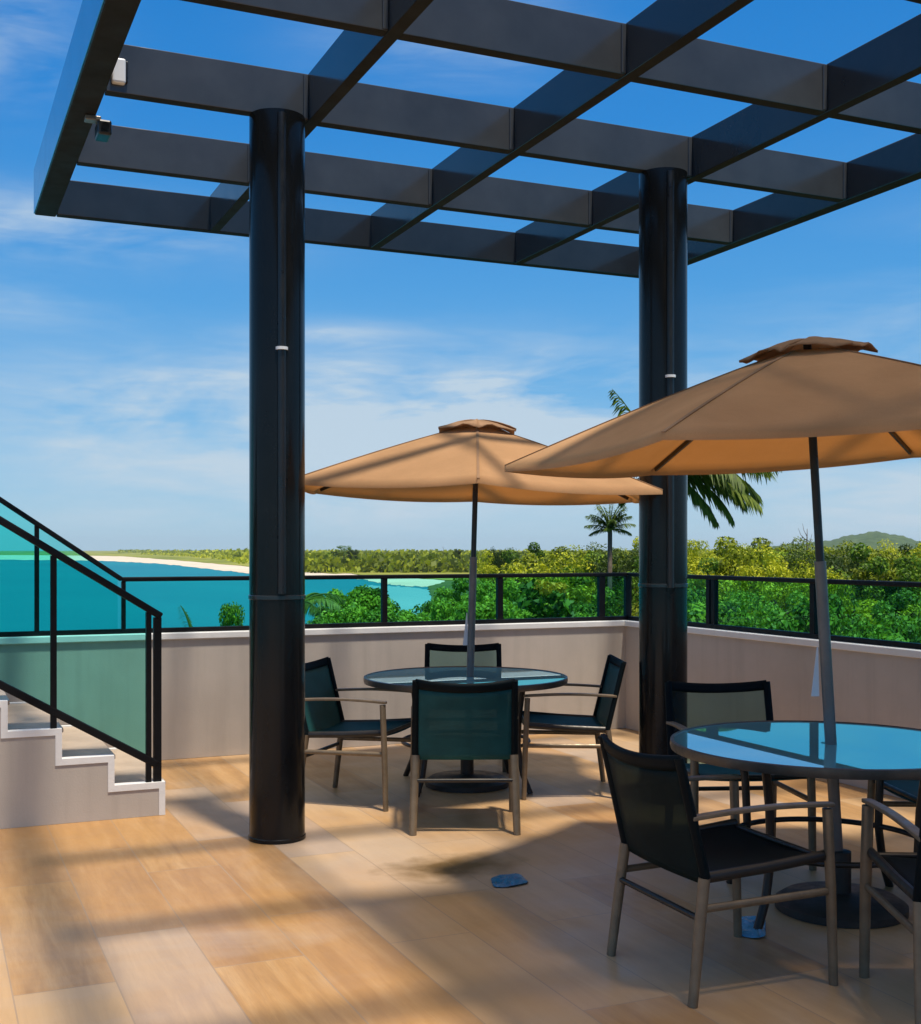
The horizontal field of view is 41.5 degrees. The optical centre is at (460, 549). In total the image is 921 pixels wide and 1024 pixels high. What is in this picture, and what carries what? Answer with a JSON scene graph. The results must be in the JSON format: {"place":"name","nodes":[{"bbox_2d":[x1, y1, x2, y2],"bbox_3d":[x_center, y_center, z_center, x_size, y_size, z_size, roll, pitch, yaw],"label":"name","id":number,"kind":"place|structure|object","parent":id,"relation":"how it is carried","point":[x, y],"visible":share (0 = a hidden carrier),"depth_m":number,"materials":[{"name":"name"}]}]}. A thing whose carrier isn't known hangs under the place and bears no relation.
{"place":"outdoors","nodes":[
{"label":"outdoors","id":0,"kind":"place"},
{"bbox_2d":[0,689,165,828],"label":"staircase","id":1,"kind":"structure","parent":0,"point":[61,774],"depth_m":7.12,"materials":[{"name":"beige paint"}]},
{"bbox_2d":[0,516,162,782],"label":"stair railing","id":2,"kind":"object","parent":1,"relation":"on","point":[146,757],"visible":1,"depth_m":7.22,"materials":[{"name":"black metal"}]},
{"bbox_2d":[0,560,427,631],"bbox_3d":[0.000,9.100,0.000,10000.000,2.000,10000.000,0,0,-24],"label":"sea","id":3,"kind":"structure","parent":0,"point":[84,602],"depth_m":218.63,"materials":[{"name":"liquid"}]},
{"bbox_2d":[0,555,444,586],"bbox_3d":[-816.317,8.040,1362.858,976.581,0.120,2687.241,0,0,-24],"label":"beach","id":4,"kind":"structure","parent":0,"point":[395,582],"depth_m":645.75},
{"bbox_2d":[0,551,784,580],"bbox_3d":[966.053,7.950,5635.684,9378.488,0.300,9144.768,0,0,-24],"label":"marsh","id":5,"kind":"structure","parent":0,"point":[164,557],"depth_m":1051.29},
{"bbox_2d":[141,552,248,563],"bbox_3d":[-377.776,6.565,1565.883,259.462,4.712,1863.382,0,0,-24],"label":"marsh scrub","id":6,"kind":"object","parent":5,"relation":"on","point":[239,560],"visible":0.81,"depth_m":1193.15,"materials":[{"name":"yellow plant"}]},
{"bbox_2d":[305,550,631,572],"bbox_3d":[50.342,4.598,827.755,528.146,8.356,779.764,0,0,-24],"label":"marsh scrub","id":7,"kind":"object","parent":5,"relation":"on","point":[394,561],"visible":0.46,"depth_m":413.59,"materials":[{"name":"green plant"}]},
{"bbox_2d":[118,548,910,558],"bbox_3d":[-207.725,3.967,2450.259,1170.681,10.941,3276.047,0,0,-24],"label":"distant treeline","id":8,"kind":"object","parent":5,"relation":"on","point":[238,552],"visible":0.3,"depth_m":1253.88,"materials":[{"name":"green plant"}]},
{"bbox_2d":[365,585,431,613],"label":"lagoon","id":9,"kind":"structure","parent":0,"point":[406,598],"depth_m":208.81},
{"bbox_2d":[427,581,479,601],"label":"meadow","id":10,"kind":"structure","parent":0,"point":[433,588],"depth_m":255.56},
{"bbox_2d":[0,0,920,550],"label":"sky","id":11,"kind":"structure","parent":0,"point":[124,348],"materials":[{"name":"blue"}]},
{"bbox_2d":[702,531,920,553],"bbox_3d":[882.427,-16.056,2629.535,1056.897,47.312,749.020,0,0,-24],"label":"hill","id":12,"kind":"structure","parent":0,"point":[871,539],"depth_m":2418.01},
{"bbox_3d":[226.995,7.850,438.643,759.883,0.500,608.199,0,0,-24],"label":"ground","id":13,"kind":"structure","parent":0,"visible":0},
{"bbox_2d":[218,601,244,625],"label":"green bush","id":14,"kind":"object","parent":13,"relation":"on","point":[233,613],"visible":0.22,"depth_m":25.94,"materials":[{"name":"green plant"}]},
{"bbox_2d":[306,614,330,623],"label":"green bush","id":15,"kind":"object","parent":13,"relation":"on","point":[316,620],"visible":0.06,"depth_m":28.89,"materials":[{"name":"green plant"}]},
{"bbox_2d":[305,592,344,616],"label":"palm tree","id":16,"kind":"object","parent":13,"relation":"on","point":[314,598],"visible":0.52,"depth_m":23.60,"materials":[{"name":"green plant"}]},
{"bbox_2d":[318,586,374,623],"bbox_3d":[-2.861,4.338,30.016,1.734,6.885,1.831,0,0,-10],"label":"green bush","id":17,"kind":"object","parent":13,"relation":"on","point":[349,596],"visible":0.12,"depth_m":29.72,"materials":[{"name":"green plant"}]},
{"bbox_2d":[326,584,378,621],"bbox_3d":[-2.496,4.318,30.048,2.055,6.920,1.971,0,0,-1],"label":"green bush","id":18,"kind":"object","parent":13,"relation":"on","point":[365,588],"visible":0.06,"depth_m":29.84,"materials":[{"name":"green plant"}]},
{"bbox_2d":[328,601,393,622],"bbox_3d":[-2.199,4.514,29.030,1.704,6.529,1.783,0,0,32],"label":"green bush","id":19,"kind":"object","parent":13,"relation":"on","point":[354,611],"visible":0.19,"depth_m":28.82,"materials":[{"name":"green plant"}]},
{"bbox_2d":[352,595,396,612],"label":"green bush","id":20,"kind":"object","parent":13,"relation":"on","point":[376,601],"visible":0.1,"depth_m":29.59,"materials":[{"name":"green plant"}]},
{"bbox_2d":[357,608,399,622],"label":"green bush","id":21,"kind":"object","parent":13,"relation":"on","point":[374,616],"visible":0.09,"depth_m":26.90,"materials":[{"name":"green plant"}]},
{"bbox_2d":[387,612,431,621],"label":"green bush","id":22,"kind":"object","parent":13,"relation":"on","point":[411,617],"visible":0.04,"depth_m":27.10,"materials":[{"name":"green plant"}]},
{"bbox_2d":[394,610,437,620],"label":"green bush","id":23,"kind":"object","parent":13,"relation":"on","point":[407,612],"depth_m":27.91,"materials":[{"name":"green plant"}]},
{"bbox_2d":[409,597,461,619],"bbox_3d":[-0.331,4.481,30.017,1.803,6.601,1.723,0,0,-40],"label":"green bush","id":24,"kind":"object","parent":13,"relation":"on","point":[421,608],"visible":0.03,"depth_m":30.10,"materials":[{"name":"green plant"}]},
{"bbox_2d":[429,599,460,620],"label":"green bush","id":25,"kind":"object","parent":13,"relation":"on","point":[435,613],"visible":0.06,"depth_m":25.74,"materials":[{"name":"green plant"}]},
{"bbox_2d":[433,586,458,603],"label":"green bush","id":26,"kind":"object","parent":13,"relation":"on","point":[440,591],"visible":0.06,"depth_m":30.89,"materials":[{"name":"green plant"}]},
{"bbox_2d":[443,578,468,601],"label":"green bush","id":27,"kind":"object","parent":13,"relation":"on","point":[463,587],"visible":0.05,"depth_m":32.12,"materials":[{"name":"green plant"}]},
{"bbox_2d":[442,598,481,614],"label":"green bush","id":28,"kind":"object","parent":13,"relation":"on","point":[451,602],"visible":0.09,"depth_m":29.74,"materials":[{"name":"green plant"}]},
{"bbox_2d":[451,601,478,619],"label":"green bush","id":29,"kind":"object","parent":13,"relation":"on","point":[461,608],"visible":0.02,"depth_m":24.91,"materials":[{"name":"green plant"}]},
{"bbox_2d":[467,550,510,585],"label":"yellow green tree","id":30,"kind":"object","parent":13,"relation":"on","point":[485,568],"visible":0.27,"depth_m":56.35,"materials":[{"name":"green plant"}]},
{"bbox_2d":[463,600,521,619],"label":"green bush","id":31,"kind":"object","parent":13,"relation":"on","point":[482,611],"visible":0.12,"depth_m":26.02,"materials":[{"name":"green plant"}]},
{"bbox_2d":[485,546,505,568],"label":"dark tree","id":32,"kind":"object","parent":13,"relation":"on","point":[498,562],"visible":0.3,"depth_m":74.73,"materials":[{"name":"green plant"}]},
{"bbox_2d":[476,579,527,611],"bbox_3d":[1.045,4.276,30.954,1.768,7.016,1.866,0,0,11],"label":"green bush","id":33,"kind":"object","parent":13,"relation":"on","point":[482,591],"visible":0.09,"depth_m":30.76,"materials":[{"name":"green plant"}]},
{"bbox_2d":[480,578,534,618],"bbox_3d":[1.187,4.236,29.045,1.616,7.092,1.685,0,0,-37],"label":"green bush","id":34,"kind":"object","parent":13,"relation":"on","point":[512,591],"visible":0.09,"depth_m":29.04,"materials":[{"name":"green plant"}]},
{"bbox_2d":[501,542,553,580],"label":"green tree","id":35,"kind":"object","parent":13,"relation":"on","point":[507,556],"visible":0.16,"depth_m":70.92,"materials":[{"name":"green plant"}]},
{"bbox_2d":[493,552,593,606],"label":"yellow green tree","id":36,"kind":"object","parent":13,"relation":"on","point":[572,591],"visible":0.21,"depth_m":42.95,"materials":[{"name":"green plant"}]},
{"bbox_2d":[517,578,574,617],"bbox_3d":[1.654,4.127,23.980,1.318,7.151,1.142,0,0,43],"label":"bush","id":37,"kind":"object","parent":13,"relation":"on","point":[534,594],"visible":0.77,"depth_m":23.82,"materials":[{"name":"green plant"}]},
{"bbox_2d":[510,544,587,602],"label":"yellow green tree","id":38,"kind":"object","parent":13,"relation":"on","point":[530,560],"visible":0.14,"depth_m":57.22,"materials":[{"name":"green plant"}]},
{"bbox_2d":[542,546,567,577],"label":"yellow green tree","id":39,"kind":"object","parent":13,"relation":"on","point":[558,549],"visible":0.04,"depth_m":67.70,"materials":[{"name":"green plant"}]},
{"bbox_2d":[524,599,610,616],"bbox_3d":[2.760,4.494,28.861,3.119,6.570,3.140,0,0,-30],"label":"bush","id":40,"kind":"object","parent":13,"relation":"on","point":[580,607],"visible":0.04,"depth_m":29.09,"materials":[{"name":"green plant"}]},
{"bbox_2d":[560,551,623,604],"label":"green tree","id":41,"kind":"object","parent":13,"relation":"on","point":[583,580],"visible":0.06,"depth_m":46.26,"materials":[{"name":"green plant"}]},
{"bbox_2d":[581,586,616,615],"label":"green tree","id":42,"kind":"object","parent":13,"relation":"on","point":[594,599],"visible":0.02,"depth_m":35.09,"materials":[{"name":"green plant"}]},
{"bbox_2d":[573,554,637,612],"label":"yellow green tree","id":43,"kind":"object","parent":13,"relation":"on","point":[592,587],"visible":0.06,"depth_m":46.16,"materials":[{"name":"green plant"}]},
{"bbox_2d":[584,504,635,615],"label":"palm tree","id":44,"kind":"object","parent":13,"relation":"on","point":[610,522],"visible":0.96,"depth_m":41.96,"materials":[{"name":"green plant"}]},
{"bbox_2d":[588,544,638,613],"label":"tree","id":45,"kind":"object","parent":13,"relation":"on","point":[626,567],"visible":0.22,"depth_m":44.76,"materials":[{"name":"green plant"}]},
{"bbox_2d":[595,590,638,616],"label":"yellow green tree","id":46,"kind":"object","parent":13,"relation":"on","point":[635,610],"depth_m":33.00,"materials":[{"name":"green plant"}]},
{"bbox_2d":[605,554,723,622],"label":"green tree","id":47,"kind":"object","parent":13,"relation":"on","point":[702,593],"visible":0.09,"depth_m":41.63,"materials":[{"name":"green plant"}]},
{"bbox_2d":[634,557,741,620],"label":"yellow green tree","id":48,"kind":"object","parent":13,"relation":"on","point":[701,583],"visible":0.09,"depth_m":42.72,"materials":[{"name":"green plant"}]},
{"bbox_2d":[687,588,699,620],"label":"green tree","id":49,"kind":"object","parent":13,"relation":"on","point":[693,597],"visible":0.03,"depth_m":34.58,"materials":[{"name":"green plant"}]},
{"bbox_2d":[608,389,782,529],"bbox_3d":[5.448,1.908,30.204,4.915,11.783,4.678,0,0,-24],"label":"palm tree","id":50,"kind":"object","parent":13,"relation":"on","point":[736,489],"visible":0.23,"depth_m":29.54,"materials":[{"name":"green plant"}]},
{"bbox_2d":[687,601,705,622],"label":"green tree","id":51,"kind":"object","parent":13,"relation":"on","point":[694,612],"visible":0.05,"depth_m":26.14,"materials":[{"name":"green plant"}]},
{"bbox_2d":[687,539,709,573],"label":"yellow green tree","id":52,"kind":"object","parent":13,"relation":"on","point":[701,554],"visible":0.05,"depth_m":68.04,"materials":[{"name":"green plant"}]},
{"bbox_2d":[689,541,725,556],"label":"yellow green tree","id":53,"kind":"object","parent":13,"relation":"on","point":[708,550],"visible":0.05,"depth_m":73.08,"materials":[{"name":"green plant"}]},
{"bbox_2d":[687,539,731,574],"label":"yellow green tree","id":54,"kind":"object","parent":13,"relation":"on","point":[691,559],"visible":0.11,"depth_m":53.37,"materials":[{"name":"green plant"}]},
{"bbox_2d":[689,545,751,605],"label":"yellow green tree","id":55,"kind":"object","parent":13,"relation":"on","point":[723,566],"visible":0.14,"depth_m":43.66,"materials":[{"name":"green plant"}]},
{"bbox_2d":[698,603,758,627],"bbox_3d":[5.819,4.469,26.473,3.337,6.617,3.317,0,0,13],"label":"dark tree","id":56,"kind":"object","parent":13,"relation":"on","point":[723,614],"visible":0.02,"depth_m":26.69,"materials":[{"name":"green plant"}]},
{"bbox_2d":[697,588,765,628],"bbox_3d":[8.147,4.478,36.002,3.379,6.603,3.402,0,0,-23],"label":"green tree","id":57,"kind":"object","parent":13,"relation":"on","point":[742,603],"visible":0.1,"depth_m":35.94,"materials":[{"name":"green plant"}]},
{"bbox_2d":[710,536,762,595],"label":"yellow green tree","id":58,"kind":"object","parent":13,"relation":"on","point":[730,541],"visible":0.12,"depth_m":53.84,"materials":[{"name":"green plant"}]},
{"bbox_2d":[722,607,753,627],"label":"green tree","id":59,"kind":"object","parent":13,"relation":"on","point":[734,620],"visible":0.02,"depth_m":21.07,"materials":[{"name":"green plant"}]},
{"bbox_2d":[713,549,788,618],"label":"yellow green tree","id":60,"kind":"object","parent":13,"relation":"on","point":[745,555],"visible":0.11,"depth_m":43.24,"materials":[{"name":"green plant"}]},
{"bbox_2d":[750,537,788,609],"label":"yellow green tree","id":61,"kind":"object","parent":13,"relation":"on","point":[759,541],"visible":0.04,"depth_m":57.81,"materials":[{"name":"green plant"}]},
{"bbox_2d":[756,610,798,631],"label":"green tree","id":62,"kind":"object","parent":13,"relation":"on","point":[779,623],"visible":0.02,"depth_m":19.58,"materials":[{"name":"green plant"}]},
{"bbox_2d":[748,590,808,628],"bbox_3d":[8.721,4.435,32.636,2.774,6.679,2.708,0,0,8],"label":"green tree","id":63,"kind":"object","parent":13,"relation":"on","point":[766,610],"visible":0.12,"depth_m":32.35,"materials":[{"name":"green plant"}]},
{"bbox_2d":[756,536,814,585],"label":"yellow green tree","id":64,"kind":"object","parent":13,"relation":"on","point":[792,546],"visible":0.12,"depth_m":66.33,"materials":[{"name":"green plant"}]},
{"bbox_2d":[756,549,815,602],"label":"green tree","id":65,"kind":"object","parent":13,"relation":"on","point":[779,553],"visible":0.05,"depth_m":56.01,"materials":[{"name":"green plant"}]},
{"bbox_2d":[730,545,853,624],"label":"yellow green tree","id":66,"kind":"object","parent":13,"relation":"on","point":[773,569],"visible":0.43,"depth_m":41.79,"materials":[{"name":"green plant"}]},
{"bbox_2d":[791,599,830,632],"bbox_3d":[7.585,4.393,24.968,2.320,6.776,2.304,0,0,31],"label":"green tree","id":67,"kind":"object","parent":13,"relation":"on","point":[799,609],"visible":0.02,"depth_m":24.91,"materials":[{"name":"green plant"}]},
{"bbox_2d":[778,546,846,586],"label":"dark tree","id":68,"kind":"object","parent":13,"relation":"on","point":[798,556],"visible":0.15,"depth_m":54.14,"materials":[{"name":"green plant"}]},
{"bbox_2d":[781,557,855,631],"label":"yellow green tree","id":69,"kind":"object","parent":13,"relation":"on","point":[844,597],"visible":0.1,"depth_m":41.08,"materials":[{"name":"green plant"}]},
{"bbox_2d":[828,593,845,634],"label":"green tree","id":70,"kind":"object","parent":13,"relation":"on","point":[832,600],"visible":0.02,"depth_m":31.75,"materials":[{"name":"green plant"}]},
{"bbox_2d":[807,540,888,595],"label":"yellow green tree","id":71,"kind":"object","parent":13,"relation":"on","point":[837,551],"visible":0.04,"depth_m":54.52,"materials":[{"name":"green plant"}]},
{"bbox_2d":[815,550,885,604],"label":"dark tree","id":72,"kind":"object","parent":13,"relation":"on","point":[837,560],"visible":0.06,"depth_m":46.67,"materials":[{"name":"green plant"}]},
{"bbox_2d":[799,605,909,641],"bbox_3d":[6.179,4.330,19.555,2.565,6.899,2.628,0,0,15],"label":"green tree","id":73,"kind":"object","parent":13,"relation":"on","point":[834,618],"visible":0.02,"depth_m":19.20,"materials":[{"name":"green plant"}]},
{"bbox_2d":[834,600,895,637],"bbox_3d":[9.257,4.454,27.394,2.583,6.639,2.521,0,0,6],"label":"green tree","id":74,"kind":"object","parent":13,"relation":"on","point":[855,620],"visible":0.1,"depth_m":27.13,"materials":[{"name":"green plant"}]},
{"bbox_2d":[842,598,893,638],"bbox_3d":[11.630,4.592,34.735,2.139,6.364,2.036,0,0,34],"label":"yellow green tree","id":75,"kind":"object","parent":13,"relation":"on","point":[866,614],"visible":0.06,"depth_m":34.88,"materials":[{"name":"green plant"}]},
{"bbox_2d":[829,542,920,627],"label":"green tree","id":76,"kind":"object","parent":13,"relation":"on","point":[893,597],"visible":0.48,"depth_m":42.13,"materials":[{"name":"green plant"}]},
{"bbox_2d":[840,615,920,642],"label":"green tree","id":77,"kind":"object","parent":13,"relation":"on","point":[909,632],"visible":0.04,"depth_m":20.89,"materials":[{"name":"green plant"}]},
{"bbox_2d":[857,539,905,555],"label":"yellow green tree","id":78,"kind":"object","parent":13,"relation":"on","point":[893,551],"visible":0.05,"depth_m":71.56,"materials":[{"name":"green plant"}]},
{"bbox_2d":[844,548,920,626],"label":"yellow green tree","id":79,"kind":"object","parent":13,"relation":"on","point":[859,574],"visible":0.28,"depth_m":42.93,"materials":[{"name":"green plant"}]},
{"bbox_2d":[868,603,920,632],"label":"yellow green tree","id":80,"kind":"object","parent":13,"relation":"on","point":[908,612],"visible":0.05,"depth_m":31.85,"materials":[{"name":"green plant"}]},
{"bbox_2d":[870,612,920,639],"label":"green tree","id":81,"kind":"object","parent":13,"relation":"on","point":[916,619],"visible":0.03,"depth_m":25.27,"materials":[{"name":"green plant"}]},
{"bbox_2d":[885,541,920,615],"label":"yellow green tree","id":82,"kind":"object","parent":13,"relation":"on","point":[917,550],"visible":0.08,"depth_m":45.51,"materials":[{"name":"green plant"}]},
{"bbox_2d":[886,543,920,597],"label":"dark tree","id":83,"kind":"object","parent":13,"relation":"on","point":[905,547],"visible":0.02,"depth_m":56.12,"materials":[{"name":"green plant"}]},
{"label":"terrace building","id":84,"kind":"structure","parent":0,"visible":0},
{"bbox_2d":[0,728,915,1023],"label":"terrace floor","id":85,"kind":"structure","parent":84,"relation":"on","point":[194,904],"depth_m":5.27,"materials":[{"name":"brown tile"}]},
{"bbox_2d":[0,620,625,759],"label":"parapet wall","id":86,"kind":"structure","parent":85,"relation":"on","point":[205,689],"depth_m":9.44,"materials":[{"name":"beige paint"}]},
{"bbox_2d":[0,497,122,636],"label":"stair parapet railing","id":87,"kind":"object","parent":86,"relation":"on","point":[54,535],"visible":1,"depth_m":8.91,"materials":[{"name":"black metal"}]},
{"bbox_2d":[121,572,631,633],"bbox_3d":[-0.512,0.421,10.071,4.475,0.426,0.050,0,0,-24],"label":"glass railing","id":88,"kind":"object","parent":86,"relation":"on","point":[601,616],"visible":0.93,"depth_m":10.12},
{"bbox_2d":[305,657,421,811],"bbox_3d":[-0.689,1.161,7.818,0.716,0.882,0.639,0,0,18],"label":"sling chair","id":89,"kind":"object","parent":85,"relation":"on","point":[324,716],"visible":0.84,"depth_m":7.91,"materials":[{"name":"fabric"}]},
{"bbox_2d":[421,643,506,771],"bbox_3d":[0.020,1.161,9.077,0.639,0.882,0.716,0,0,0],"label":"sling chair","id":90,"kind":"object","parent":85,"relation":"on","point":[461,648],"visible":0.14,"depth_m":9.38,"materials":[{"name":"black metal"}]},
{"bbox_2d":[409,679,520,835],"bbox_3d":[0.021,1.161,7.063,0.639,0.882,0.716,0,0,-1],"label":"sling chair","id":91,"kind":"object","parent":85,"relation":"on","point":[461,721],"visible":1,"depth_m":6.80,"materials":[{"name":"fabric"}]},
{"bbox_2d":[363,666,567,797],"bbox_3d":[0.035,1.234,8.270,1.388,0.750,1.388,0,0,-8],"label":"glass table","id":92,"kind":"object","parent":85,"relation":"on","point":[401,679],"visible":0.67,"depth_m":8.15,"materials":[{"name":"blue glass"}]},
{"bbox_2d":[34,0,920,843],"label":"pergola","id":93,"kind":"object","parent":85,"relation":"on","point":[274,172],"visible":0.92,"depth_m":6.92,"materials":[{"name":"paint"}]},
{"bbox_2d":[84,114,111,141],"bbox_3d":[-2.005,-2.338,6.718,0.135,0.114,0.172,0,0,-24],"label":"security camera","id":94,"kind":"object","parent":93,"relation":"attached to","point":[103,130],"visible":1,"depth_m":6.69,"materials":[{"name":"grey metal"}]},
{"bbox_2d":[111,58,127,84],"bbox_3d":[-1.812,-2.521,6.399,0.106,0.160,0.120,0,0,-24],"label":"floodlight","id":95,"kind":"object","parent":93,"relation":"attached to","point":[119,76],"visible":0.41,"depth_m":6.35,"materials":[{"name":"white plastic"}]},
{"bbox_2d":[305,419,662,792],"bbox_3d":[0.101,0.357,8.250,2.666,2.481,2.459,0,0,-24],"label":"patio umbrella","id":96,"kind":"object","parent":85,"relation":"on","point":[464,460],"visible":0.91,"depth_m":7.78,"materials":[{"name":"beige fabric"}]},
{"bbox_2d":[491,873,527,886],"bbox_3d":[0.231,1.588,5.847,0.180,0.017,0.206,0,0,-10],"label":"plastic sheet","id":97,"kind":"object","parent":85,"relation":"on","point":[504,880],"visible":1,"depth_m":5.83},
{"bbox_2d":[518,654,626,799],"bbox_3d":[0.737,1.161,8.082,0.716,0.882,0.639,0,0,-2],"label":"sling chair","id":98,"kind":"object","parent":85,"relation":"on","point":[598,722],"visible":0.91,"depth_m":8.09,"materials":[{"name":"black metal"}]},
{"bbox_2d":[505,336,920,928],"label":"patio umbrella","id":99,"kind":"object","parent":85,"relation":"on","point":[813,404],"visible":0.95,"depth_m":5.20,"materials":[{"name":"beige fabric"}]},
{"bbox_2d":[599,733,837,1008],"bbox_3d":[0.942,1.161,4.619,0.716,0.882,0.639,0,0,-22],"label":"sling chair","id":100,"kind":"object","parent":85,"relation":"on","point":[658,818],"visible":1,"depth_m":4.45,"materials":[{"name":"fabric"}]},
{"bbox_2d":[665,680,816,870],"bbox_3d":[1.436,1.161,6.387,0.639,0.882,0.716,0,0,-4],"label":"sling chair","id":101,"kind":"object","parent":85,"relation":"on","point":[694,768],"visible":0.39,"depth_m":6.59,"materials":[{"name":"fabric"}]},
{"bbox_2d":[742,915,765,937],"bbox_3d":[1.229,1.588,5.136,0.121,0.017,0.306,0,0,15],"label":"plastic sheet","id":102,"kind":"object","parent":85,"relation":"on","point":[748,929],"visible":0.78,"depth_m":5.08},
{"bbox_2d":[623,620,920,798],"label":"parapet wall","id":103,"kind":"structure","parent":85,"relation":"on","point":[877,684],"depth_m":8.82,"materials":[{"name":"beige paint"}]},
{"bbox_2d":[627,573,920,648],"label":"glass railing","id":104,"kind":"object","parent":103,"relation":"on","point":[711,601],"visible":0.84,"depth_m":8.83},
{"bbox_2d":[670,720,920,929],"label":"glass table","id":105,"kind":"object","parent":85,"relation":"on","point":[879,754],"visible":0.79,"depth_m":5.28,"materials":[{"name":"blue glass"}]},
{"bbox_2d":[859,798,920,1023],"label":"sling chair","id":106,"kind":"object","parent":85,"relation":"on","point":[901,871],"visible":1,"depth_m":4.37,"materials":[{"name":"beige metal"}]},
{"bbox_2d":[867,779,919,861],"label":"sling chair","id":107,"kind":"object","parent":85,"relation":"on","point":[906,789],"visible":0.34,"depth_m":5.91,"materials":[{"name":"fabric"}]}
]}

